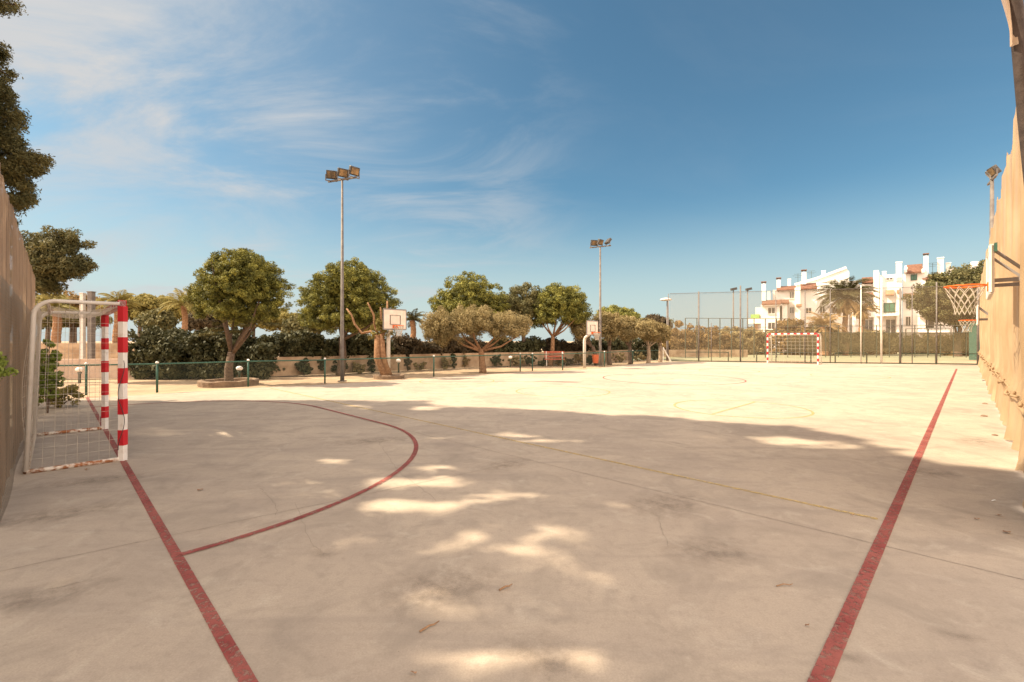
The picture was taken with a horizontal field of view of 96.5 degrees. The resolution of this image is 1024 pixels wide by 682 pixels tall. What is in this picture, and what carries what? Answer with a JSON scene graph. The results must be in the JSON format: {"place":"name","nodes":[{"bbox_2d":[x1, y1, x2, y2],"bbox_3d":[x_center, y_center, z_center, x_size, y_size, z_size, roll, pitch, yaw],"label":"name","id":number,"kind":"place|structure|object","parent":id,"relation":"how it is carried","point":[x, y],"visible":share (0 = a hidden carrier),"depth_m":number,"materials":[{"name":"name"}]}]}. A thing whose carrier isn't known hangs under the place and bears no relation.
{"place":"outdoors","nodes":[
{"label":"outdoors","id":0,"kind":"place"},
{"bbox_2d":[39,365,622,396],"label":"path","id":1,"kind":"structure","parent":0,"point":[145,386],"depth_m":18.46,"materials":[{"name":"concrete"}]},
{"bbox_2d":[38,293,79,341],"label":"palm tree","id":2,"kind":"object","parent":1,"relation":"on","point":[54,338],"visible":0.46,"depth_m":28.83,"materials":[{"name":"orange plant"}]},
{"bbox_2d":[21,225,99,298],"bbox_3d":[-17.941,-1.385,17.556,3.942,6.035,1.847,0,0,0],"label":"leaning pine","id":3,"kind":"object","parent":1,"relation":"on","point":[52,263],"visible":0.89,"depth_m":17.24,"materials":[{"name":"green plant"}]},
{"bbox_2d":[79,293,86,358],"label":"pillar","id":4,"kind":"structure","parent":1,"relation":"on","point":[83,331],"depth_m":24.45,"materials":[{"name":"white paint"}]},
{"bbox_2d":[40,343,133,358],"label":"wall","id":5,"kind":"structure","parent":1,"relation":"on","point":[63,348],"depth_m":25.87,"materials":[{"name":"concrete"}]},
{"bbox_2d":[86,291,95,358],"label":"pillar","id":6,"kind":"structure","parent":1,"relation":"on","point":[91,296],"depth_m":24.38,"materials":[{"name":"concrete"}]},
{"bbox_2d":[43,359,154,378],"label":"garden wall","id":7,"kind":"structure","parent":1,"relation":"on","point":[67,370],"depth_m":18.93,"materials":[{"name":"concrete"}]},
{"bbox_2d":[96,289,145,342],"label":"palm tree","id":8,"kind":"object","parent":1,"relation":"on","point":[111,298],"visible":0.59,"depth_m":26.80,"materials":[{"name":"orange plant"}]},
{"bbox_2d":[128,325,193,379],"bbox_3d":[-14.840,0.471,19.207,2.964,2.386,1.552,0,0,10],"label":"hedge","id":9,"kind":"object","parent":1,"relation":"on","point":[153,344],"visible":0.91,"depth_m":18.80,"materials":[{"name":"green plant"}]},
{"bbox_2d":[154,288,209,329],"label":"palm tree","id":10,"kind":"object","parent":1,"relation":"on","point":[184,308],"visible":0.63,"depth_m":25.76,"materials":[{"name":"green plant"}]},
{"bbox_2d":[197,377,258,387],"bbox_3d":[-10.226,1.485,16.480,1.952,0.229,1.926,0,0,0],"label":"stone ring","id":11,"kind":"object","parent":1,"relation":"on","point":[222,383],"visible":0.9,"depth_m":15.81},
{"bbox_2d":[180,247,296,380],"bbox_3d":[-9.876,-0.889,16.543,3.598,5.006,2.838,0,0,33],"label":"umbrella pine","id":12,"kind":"object","parent":1,"relation":"on","point":[242,279],"visible":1,"depth_m":16.03,"materials":[{"name":"green plant"}]},
{"bbox_2d":[236,342,277,379],"bbox_3d":[-10.696,0.837,19.265,1.500,1.650,1.166,0,0,0],"label":"hedge","id":13,"kind":"object","parent":1,"relation":"on","point":[261,351],"visible":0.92,"depth_m":18.98,"materials":[{"name":"green plant"}]},
{"bbox_2d":[294,357,313,374],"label":"shrub","id":14,"kind":"object","parent":1,"relation":"on","point":[305,368],"visible":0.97,"depth_m":20.48,"materials":[{"name":"green plant"}]},
{"bbox_2d":[325,165,359,381],"bbox_3d":[-6.483,-2.520,17.455,1.470,8.140,0.430,0,0,21],"label":"floodlight mast","id":15,"kind":"object","parent":1,"relation":"on","point":[343,173],"visible":1,"depth_m":17.41,"materials":[{"name":"metal"}]},
{"bbox_2d":[293,257,402,375],"bbox_3d":[-7.502,-1.076,21.008,4.946,5.400,3.292,0,0,0],"label":"broadleaf tree","id":16,"kind":"object","parent":1,"relation":"on","point":[319,297],"visible":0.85,"depth_m":20.28,"materials":[{"name":"green plant"}]},
{"bbox_2d":[352,362,365,372],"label":"shrub","id":17,"kind":"object","parent":1,"relation":"on","point":[358,368],"visible":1,"depth_m":22.09,"materials":[{"name":"green plant"}]},
{"bbox_2d":[346,301,395,375],"bbox_3d":[-5.887,-0.040,19.056,2.232,3.302,0.637,0,0,0],"label":"stub tree","id":18,"kind":"object","parent":1,"relation":"on","point":[379,336],"visible":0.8,"depth_m":18.98,"materials":[{"name":"orange plant"}]},
{"bbox_2d":[367,353,375,372],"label":"shrub","id":19,"kind":"object","parent":1,"relation":"on","point":[371,367],"visible":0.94,"depth_m":22.72,"materials":[{"name":"green plant"}]},
{"bbox_2d":[373,374,404,379],"bbox_3d":[-5.244,1.505,19.475,1.269,0.190,1.268,0,0,0],"label":"stone ring","id":20,"kind":"object","parent":1,"relation":"on","point":[388,377],"visible":0.9,"depth_m":19.00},
{"bbox_2d":[383,308,406,366],"bbox_3d":[-4.808,0.120,18.718,0.903,2.860,0.983,0,0,0],"label":"basketball stand","id":21,"kind":"object","parent":1,"relation":"on","point":[395,319],"visible":1,"depth_m":18.65,"materials":[{"name":"white paint"}]},
{"bbox_2d":[440,357,452,368],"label":"shrub","id":22,"kind":"object","parent":1,"relation":"on","point":[445,365],"visible":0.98,"depth_m":25.52,"materials":[{"name":"green plant"}]},
{"bbox_2d":[427,271,510,335],"bbox_3d":[-2.597,-1.385,28.480,4.637,5.987,4.155,0,0,-39],"label":"broadleaf tree","id":23,"kind":"object","parent":1,"relation":"on","point":[464,292],"visible":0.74,"depth_m":27.72,"materials":[{"name":"green plant"}]},
{"bbox_2d":[454,336,493,353],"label":"hedge","id":24,"kind":"object","parent":1,"relation":"on","point":[464,349],"visible":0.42,"depth_m":27.13,"materials":[{"name":"green plant"}]},
{"bbox_2d":[418,303,532,372],"bbox_3d":[-1.777,-0.142,22.722,5.706,3.500,2.899,0,0,0],"label":"olive tree","id":25,"kind":"object","parent":1,"relation":"on","point":[443,326],"visible":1,"depth_m":22.33,"materials":[{"name":"green plant"}]},
{"bbox_2d":[490,354,503,366],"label":"shrub","id":26,"kind":"object","parent":1,"relation":"on","point":[495,360],"visible":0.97,"depth_m":27.84,"materials":[{"name":"green plant"}]},
{"bbox_2d":[508,356,524,365],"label":"shrub","id":27,"kind":"object","parent":1,"relation":"on","point":[516,362],"visible":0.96,"depth_m":28.30,"materials":[{"name":"green plant"}]},
{"bbox_2d":[489,335,546,352],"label":"hedge","id":28,"kind":"object","parent":1,"relation":"on","point":[534,343],"visible":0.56,"depth_m":29.22,"materials":[{"name":"green plant"}]},
{"bbox_2d":[524,355,536,365],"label":"shrub","id":29,"kind":"object","parent":1,"relation":"on","point":[528,360],"visible":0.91,"depth_m":28.47,"materials":[{"name":"green plant"}]},
{"bbox_2d":[544,351,564,365],"bbox_3d":[2.641,1.095,28.413,1.250,0.911,0.425,0,0,0],"label":"red bench","id":30,"kind":"object","parent":1,"relation":"on","point":[553,352],"visible":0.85,"depth_m":28.58,"materials":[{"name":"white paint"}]},
{"bbox_2d":[528,282,592,365],"bbox_3d":[3.115,-1.139,29.598,3.883,5.500,3.849,0,0,41],"label":"umbrella pine","id":31,"kind":"object","parent":1,"relation":"on","point":[567,305],"visible":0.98,"depth_m":28.73,"materials":[{"name":"green plant"}]},
{"bbox_2d":[573,352,586,365],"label":"shrub","id":32,"kind":"object","parent":1,"relation":"on","point":[577,357],"visible":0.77,"depth_m":29.70,"materials":[{"name":"green plant"}]},
{"bbox_2d":[569,319,598,364],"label":"olive tree","id":33,"kind":"object","parent":1,"relation":"on","point":[577,331],"visible":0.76,"depth_m":29.63,"materials":[{"name":"green plant"}]},
{"bbox_2d":[583,320,600,367],"bbox_3d":[4.509,0.200,25.785,0.868,2.700,1.015,0,0,0],"label":"basketball stand","id":34,"kind":"object","parent":1,"relation":"on","point":[591,327],"visible":1,"depth_m":25.74,"materials":[{"name":"white paint"}]},
{"bbox_2d":[590,238,611,365],"bbox_3d":[5.465,-2.358,28.086,1.437,7.815,0.507,0,0,32],"label":"floodlight mast","id":35,"kind":"object","parent":1,"relation":"on","point":[596,243],"visible":1,"depth_m":28.04,"materials":[{"name":"metal"}]},
{"bbox_2d":[0,0,1015,341],"label":"sky","id":36,"kind":"structure","parent":0,"point":[717,145],"materials":[{"name":"blue"}]},
{"bbox_2d":[0,362,1023,681],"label":"court floor","id":37,"kind":"structure","parent":0,"point":[596,570],"depth_m":3.72,"materials":[{"name":"concrete"}]},
{"bbox_2d":[0,351,18,380],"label":"shrub","id":38,"kind":"object","parent":37,"relation":"on","point":[8,371],"visible":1,"depth_m":3.86,"materials":[{"name":"green plant"}]},
{"bbox_2d":[0,171,36,518],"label":"windbreak fence","id":39,"kind":"object","parent":37,"relation":"on","point":[17,290],"visible":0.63,"depth_m":5.45,"materials":[{"name":"brown fabric"}]},
{"bbox_2d":[33,339,65,412],"bbox_3d":[-9.985,0.749,9.796,0.542,1.607,0.723,0,0,0],"label":"shrub","id":40,"kind":"object","parent":37,"relation":"on","point":[52,376],"visible":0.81,"depth_m":9.78,"materials":[{"name":"green plant"}]},
{"bbox_2d":[33,384,84,407],"bbox_3d":[-10.557,1.284,10.618,0.979,0.564,0.808,0,0,31],"label":"shrub","id":41,"kind":"object","parent":37,"relation":"on","point":[72,389],"visible":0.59,"depth_m":10.63,"materials":[{"name":"green plant"}]},
{"bbox_2d":[22,299,127,473],"bbox_3d":[-6.389,0.509,6.670,3.116,2.083,0.946,0,0,45],"label":"futsal goal","id":42,"kind":"object","parent":37,"relation":"on","point":[120,307],"visible":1,"depth_m":5.89,"materials":[{"name":"white paint"}]},
{"bbox_2d":[85,397,258,681],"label":"court line","id":43,"kind":"object","parent":37,"relation":"on","point":[218,630],"visible":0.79,"depth_m":2.84,"materials":[{"name":"red paint"}]},
{"bbox_2d":[98,401,417,556],"bbox_3d":[-4.775,1.542,8.305,3.753,0.001,10.504,0,0,-45],"label":"court line","id":44,"kind":"object","parent":37,"relation":"on","point":[411,458],"visible":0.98,"depth_m":4.46,"materials":[{"name":"red paint"}]},
{"bbox_2d":[2,460,525,570],"bbox_3d":[-1.652,1.548,4.479,4.731,0.001,0.020,0,0,-38],"label":"expansion joint","id":45,"kind":"object","parent":37,"relation":"on","point":[234,521],"visible":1,"depth_m":3.87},
{"bbox_2d":[271,388,876,518],"bbox_3d":[-2.369,1.546,9.482,15.640,0.001,0.051,0,0,45],"label":"court line","id":46,"kind":"object","parent":37,"relation":"on","point":[628,464],"visible":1,"depth_m":5.50,"materials":[{"name":"yellow paint"}]},
{"bbox_2d":[362,419,1023,579],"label":"expansion joint","id":47,"kind":"object","parent":37,"relation":"on","point":[758,515],"visible":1,"depth_m":3.95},
{"bbox_2d":[767,333,821,364],"bbox_3d":[19.366,0.509,31.386,3.111,2.083,1.078,0,0,45],"label":"futsal goal","id":48,"kind":"object","parent":37,"relation":"on","point":[819,350],"visible":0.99,"depth_m":31.34,"materials":[{"name":"white paint"}]},
{"bbox_2d":[668,277,978,364],"bbox_3d":[21.094,-1.400,32.205,19.147,5.900,0.143,0,0,16],"label":"wire fence","id":49,"kind":"object","parent":37,"relation":"on","point":[881,323],"visible":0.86,"depth_m":31.35,"materials":[{"name":"grey"}]},
{"bbox_2d":[807,369,956,681],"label":"court line","id":50,"kind":"object","parent":37,"relation":"on","point":[832,660],"visible":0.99,"depth_m":2.90,"materials":[{"name":"red paint"}]},
{"bbox_2d":[982,164,1001,380],"bbox_3d":[18.477,-2.545,17.586,0.500,8.191,1.347,0,0,26],"label":"floodlight mast","id":51,"kind":"object","parent":37,"relation":"on","point":[992,172],"visible":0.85,"depth_m":17.53,"materials":[{"name":"metal"}]},
{"bbox_2d":[978,111,1023,507],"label":"wall","id":52,"kind":"structure","parent":37,"relation":"on","point":[1001,352],"depth_m":8.20,"materials":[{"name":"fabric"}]},
{"bbox_2d":[958,305,987,331],"bbox_3d":[16.750,-0.784,16.342,1.098,0.931,1.098,0,0,0],"label":"wall basketball hoop","id":53,"kind":"object","parent":52,"relation":"attached to","point":[978,319],"depth_m":16.44,"materials":[{"name":"white paint"}]},
{"bbox_2d":[943,242,1019,314],"bbox_3d":[7.098,-0.869,6.690,1.098,0.941,1.098,0,0,0],"label":"wall basketball hoop","id":54,"kind":"object","parent":52,"relation":"attached to","point":[991,279],"depth_m":6.78,"materials":[{"name":"white paint"}]},
{"bbox_2d":[1001,0,1023,182],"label":"net pole","id":55,"kind":"object","parent":37,"relation":"on","point":[1014,11],"visible":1,"depth_m":5.45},
{"bbox_2d":[60,341,976,398],"bbox_3d":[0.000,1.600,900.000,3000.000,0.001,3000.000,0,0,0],"label":"ground","id":56,"kind":"structure","parent":0,"point":[878,361],"depth_m":35.66,"materials":[{"name":"concrete"}]},
{"bbox_2d":[0,0,55,226],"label":"tall pine","id":57,"kind":"object","parent":56,"relation":"on","point":[21,167],"visible":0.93,"depth_m":10.82,"materials":[{"name":"green plant"}]},
{"bbox_2d":[35,292,78,339],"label":"broadleaf tree","id":58,"kind":"object","parent":56,"relation":"on","point":[37,300],"visible":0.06,"depth_m":33.82,"materials":[{"name":"green plant"}]},
{"bbox_2d":[35,290,108,341],"bbox_3d":[-38.228,-1.436,40.258,4.445,6.077,4.996,0,0,-18],"label":"broadleaf tree","id":59,"kind":"object","parent":56,"relation":"on","point":[74,297],"visible":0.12,"depth_m":39.60,"materials":[{"name":"green plant"}]},
{"bbox_2d":[36,309,113,341],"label":"broadleaf tree","id":60,"kind":"object","parent":56,"relation":"on","point":[74,322],"visible":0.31,"depth_m":32.33,"materials":[{"name":"green plant"}]},
{"bbox_2d":[120,293,164,336],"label":"broadleaf tree","id":61,"kind":"object","parent":56,"relation":"on","point":[148,301],"visible":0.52,"depth_m":35.40,"materials":[{"name":"green plant"}]},
{"bbox_2d":[133,308,179,330],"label":"broadleaf tree","id":62,"kind":"object","parent":56,"relation":"on","point":[165,319],"visible":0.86,"depth_m":30.38,"materials":[{"name":"green plant"}]},
{"bbox_2d":[146,293,181,319],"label":"broadleaf tree","id":63,"kind":"object","parent":56,"relation":"on","point":[163,300],"visible":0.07,"depth_m":37.65,"materials":[{"name":"green plant"}]},
{"bbox_2d":[181,311,228,331],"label":"broadleaf tree","id":64,"kind":"object","parent":56,"relation":"on","point":[196,324],"visible":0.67,"depth_m":31.15,"materials":[{"name":"green plant"}]},
{"bbox_2d":[180,327,246,379],"bbox_3d":[-12.292,0.525,19.004,2.329,2.243,1.502,0,0,8],"label":"hedge","id":65,"kind":"object","parent":56,"relation":"on","point":[210,348],"visible":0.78,"depth_m":18.58,"materials":[{"name":"green plant"}]},
{"bbox_2d":[160,327,289,356],"bbox_3d":[-13.057,0.466,20.455,5.956,2.174,1.345,0,0,-4],"label":"hedge","id":66,"kind":"object","parent":56,"relation":"on","point":[276,337],"visible":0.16,"depth_m":20.29,"materials":[{"name":"green plant"}]},
{"bbox_2d":[228,310,279,338],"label":"broadleaf tree","id":67,"kind":"object","parent":56,"relation":"on","point":[259,325],"visible":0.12,"depth_m":37.87,"materials":[{"name":"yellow plant"}]},
{"bbox_2d":[264,309,296,331],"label":"broadleaf tree","id":68,"kind":"object","parent":56,"relation":"on","point":[285,315],"visible":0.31,"depth_m":39.10,"materials":[{"name":"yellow plant"}]},
{"bbox_2d":[281,313,312,334],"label":"broadleaf tree","id":69,"kind":"object","parent":56,"relation":"on","point":[290,323],"visible":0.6,"depth_m":31.33,"materials":[{"name":"green plant"}]},
{"bbox_2d":[309,314,338,334],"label":"broadleaf tree","id":70,"kind":"object","parent":56,"relation":"on","point":[317,331],"visible":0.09,"depth_m":33.13,"materials":[{"name":"plant"}]},
{"bbox_2d":[279,329,395,357],"bbox_3d":[-8.339,0.481,22.299,5.488,2.141,1.421,0,0,-43],"label":"hedge","id":71,"kind":"object","parent":56,"relation":"on","point":[301,343],"visible":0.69,"depth_m":21.30,"materials":[{"name":"green plant"}]},
{"bbox_2d":[59,350,658,394],"bbox_3d":[-3.768,1.080,21.385,40.342,0.940,5.232,0,0,-34],"label":"green fence","id":72,"kind":"object","parent":56,"relation":"on","point":[86,364],"visible":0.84,"depth_m":16.38,"materials":[{"name":"metal"}]},
{"bbox_2d":[188,350,627,376],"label":"garden wall","id":73,"kind":"structure","parent":56,"relation":"on","point":[291,369],"depth_m":24.59,"materials":[{"name":"stone"}]},
{"bbox_2d":[407,308,426,337],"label":"palm tree","id":74,"kind":"object","parent":56,"relation":"on","point":[412,317],"visible":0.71,"depth_m":29.85,"materials":[{"name":"green plant"}]},
{"bbox_2d":[391,332,462,354],"bbox_3d":[-4.832,0.546,25.506,4.645,2.012,1.401,0,0,-43],"label":"hedge","id":75,"kind":"object","parent":56,"relation":"on","point":[404,344],"visible":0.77,"depth_m":24.77,"materials":[{"name":"green plant"}]},
{"bbox_2d":[501,282,541,341],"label":"umbrella pine","id":76,"kind":"object","parent":56,"relation":"on","point":[520,303],"visible":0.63,"depth_m":29.15,"materials":[{"name":"green plant"}]},
{"bbox_2d":[543,337,591,351],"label":"hedge","id":77,"kind":"object","parent":56,"relation":"on","point":[575,345],"visible":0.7,"depth_m":30.83,"materials":[{"name":"green plant"}]},
{"bbox_2d":[590,310,627,364],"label":"olive tree","id":78,"kind":"object","parent":56,"relation":"on","point":[613,325],"visible":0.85,"depth_m":29.99,"materials":[{"name":"green plant"}]},
{"bbox_2d":[589,337,634,350],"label":"hedge","id":79,"kind":"object","parent":56,"relation":"on","point":[617,344],"visible":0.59,"depth_m":35.03,"materials":[{"name":"green plant"}]},
{"bbox_2d":[611,352,625,362],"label":"shrub","id":80,"kind":"object","parent":56,"relation":"on","point":[620,357],"visible":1,"depth_m":33.15,"materials":[{"name":"green plant"}]},
{"bbox_2d":[617,315,649,363],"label":"olive tree","id":81,"kind":"object","parent":56,"relation":"on","point":[634,330],"visible":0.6,"depth_m":31.02,"materials":[{"name":"green plant"}]},
{"bbox_2d":[634,318,668,362],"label":"olive tree","id":82,"kind":"object","parent":56,"relation":"on","point":[657,330],"visible":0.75,"depth_m":31.92,"materials":[{"name":"green plant"}]},
{"bbox_2d":[652,323,672,361],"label":"olive tree","id":83,"kind":"object","parent":56,"relation":"on","point":[667,337],"visible":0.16,"depth_m":33.19,"materials":[{"name":"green plant"}]},
{"bbox_2d":[660,298,671,360],"bbox_3d":[12.017,-0.910,35.675,0.920,4.920,0.920,0,0,0],"label":"street lamp","id":84,"kind":"object","parent":56,"relation":"on","point":[664,299],"visible":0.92,"depth_m":35.62,"materials":[{"name":"metal"}]},
{"bbox_2d":[748,269,816,346],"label":"apartment building","id":85,"kind":"structure","parent":56,"relation":"on","point":[790,304],"depth_m":71.04,"materials":[{"name":"white paint"}]},
{"bbox_2d":[794,266,873,331],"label":"apartment building","id":86,"kind":"structure","parent":56,"relation":"on","point":[840,274],"depth_m":73.58,"materials":[{"name":"white paint"}]},
{"bbox_2d":[874,261,901,331],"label":"apartment building","id":87,"kind":"structure","parent":56,"relation":"on","point":[890,306],"depth_m":71.43,"materials":[{"name":"white paint"}]},
{"bbox_2d":[903,253,952,331],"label":"apartment building","id":88,"kind":"structure","parent":56,"relation":"on","point":[915,274],"depth_m":70.37,"materials":[{"name":"white paint"}]},
{"bbox_2d":[901,259,984,356],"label":"umbrella pine","id":89,"kind":"object","parent":56,"relation":"on","point":[924,302],"visible":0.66,"depth_m":46.26,"materials":[{"name":"green plant"}]},
{"bbox_2d":[633,353,968,359],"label":"court ground","id":90,"kind":"structure","parent":0,"point":[895,356],"depth_m":44.14,"materials":[{"name":"concrete"}]},
{"bbox_2d":[594,304,640,339],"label":"umbrella pine","id":91,"kind":"object","parent":90,"relation":"on","point":[623,311],"visible":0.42,"depth_m":39.05,"materials":[{"name":"green plant"}]},
{"bbox_2d":[630,338,662,359],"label":"hedge","id":92,"kind":"object","parent":90,"relation":"on","point":[639,344],"visible":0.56,"depth_m":37.82,"materials":[{"name":"green plant"}]},
{"bbox_2d":[642,313,672,327],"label":"broadleaf tree","id":93,"kind":"object","parent":90,"relation":"on","point":[659,318],"visible":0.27,"depth_m":43.46,"materials":[{"name":"green plant"}]},
{"bbox_2d":[662,320,710,349],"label":"bush","id":94,"kind":"object","parent":90,"relation":"on","point":[677,341],"visible":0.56,"depth_m":51.28,"materials":[{"name":"green plant"}]},
{"bbox_2d":[662,350,747,356],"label":"wall","id":95,"kind":"structure","parent":90,"relation":"on","point":[690,353],"depth_m":44.48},
{"bbox_2d":[687,325,734,349],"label":"bush","id":96,"kind":"object","parent":90,"relation":"on","point":[715,336],"visible":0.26,"depth_m":52.30,"materials":[{"name":"green plant"}]},
{"bbox_2d":[715,326,756,350],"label":"bush","id":97,"kind":"object","parent":90,"relation":"on","point":[736,340],"visible":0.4,"depth_m":52.95,"materials":[{"name":"green plant"}]},
{"bbox_2d":[685,318,787,357],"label":"court enclosure","id":98,"kind":"object","parent":90,"relation":"on","point":[754,330],"visible":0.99,"depth_m":42.55,"materials":[{"name":"metal"}]},
{"bbox_2d":[739,326,774,354],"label":"bush","id":99,"kind":"object","parent":90,"relation":"on","point":[760,342],"visible":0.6,"depth_m":53.16,"materials":[{"name":"green plant"}]},
{"bbox_2d":[770,318,803,354],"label":"bush","id":100,"kind":"object","parent":90,"relation":"on","point":[782,339],"visible":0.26,"depth_m":51.69,"materials":[{"name":"green plant"}]},
{"bbox_2d":[790,321,816,355],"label":"bush","id":101,"kind":"object","parent":90,"relation":"on","point":[798,329],"visible":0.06,"depth_m":50.66,"materials":[{"name":"green plant"}]},
{"bbox_2d":[806,312,840,355],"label":"bush","id":102,"kind":"object","parent":90,"relation":"on","point":[812,328],"visible":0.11,"depth_m":49.55,"materials":[{"name":"green plant"}]},
{"bbox_2d":[803,311,847,355],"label":"palm tree","id":103,"kind":"object","parent":90,"relation":"on","point":[819,320],"visible":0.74,"depth_m":48.70,"materials":[{"name":"green plant"}]},
{"bbox_2d":[811,276,883,354],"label":"palm tree","id":104,"kind":"object","parent":90,"relation":"on","point":[846,299],"visible":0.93,"depth_m":49.38,"materials":[{"name":"green plant"}]},
{"bbox_2d":[832,329,878,354],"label":"bush","id":105,"kind":"object","parent":90,"relation":"on","point":[858,353],"visible":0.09,"depth_m":52.48,"materials":[{"name":"green plant"}]},
{"bbox_2d":[848,303,879,331],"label":"palm tree","id":106,"kind":"object","parent":90,"relation":"on","point":[865,312],"visible":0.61,"depth_m":55.70,"materials":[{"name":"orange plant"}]},
{"bbox_2d":[788,325,968,356],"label":"court enclosure","id":107,"kind":"object","parent":90,"relation":"on","point":[953,341],"visible":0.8,"depth_m":43.28,"materials":[{"name":"green"}]},
{"bbox_2d":[969,323,979,359],"bbox_3d":[38.000,0.050,37.500,0.700,3.000,0.250,0,0,45],"label":"green panel","id":108,"kind":"object","parent":90,"relation":"on","point":[973,341],"visible":0.57,"depth_m":37.47,"materials":[{"name":"metal"}]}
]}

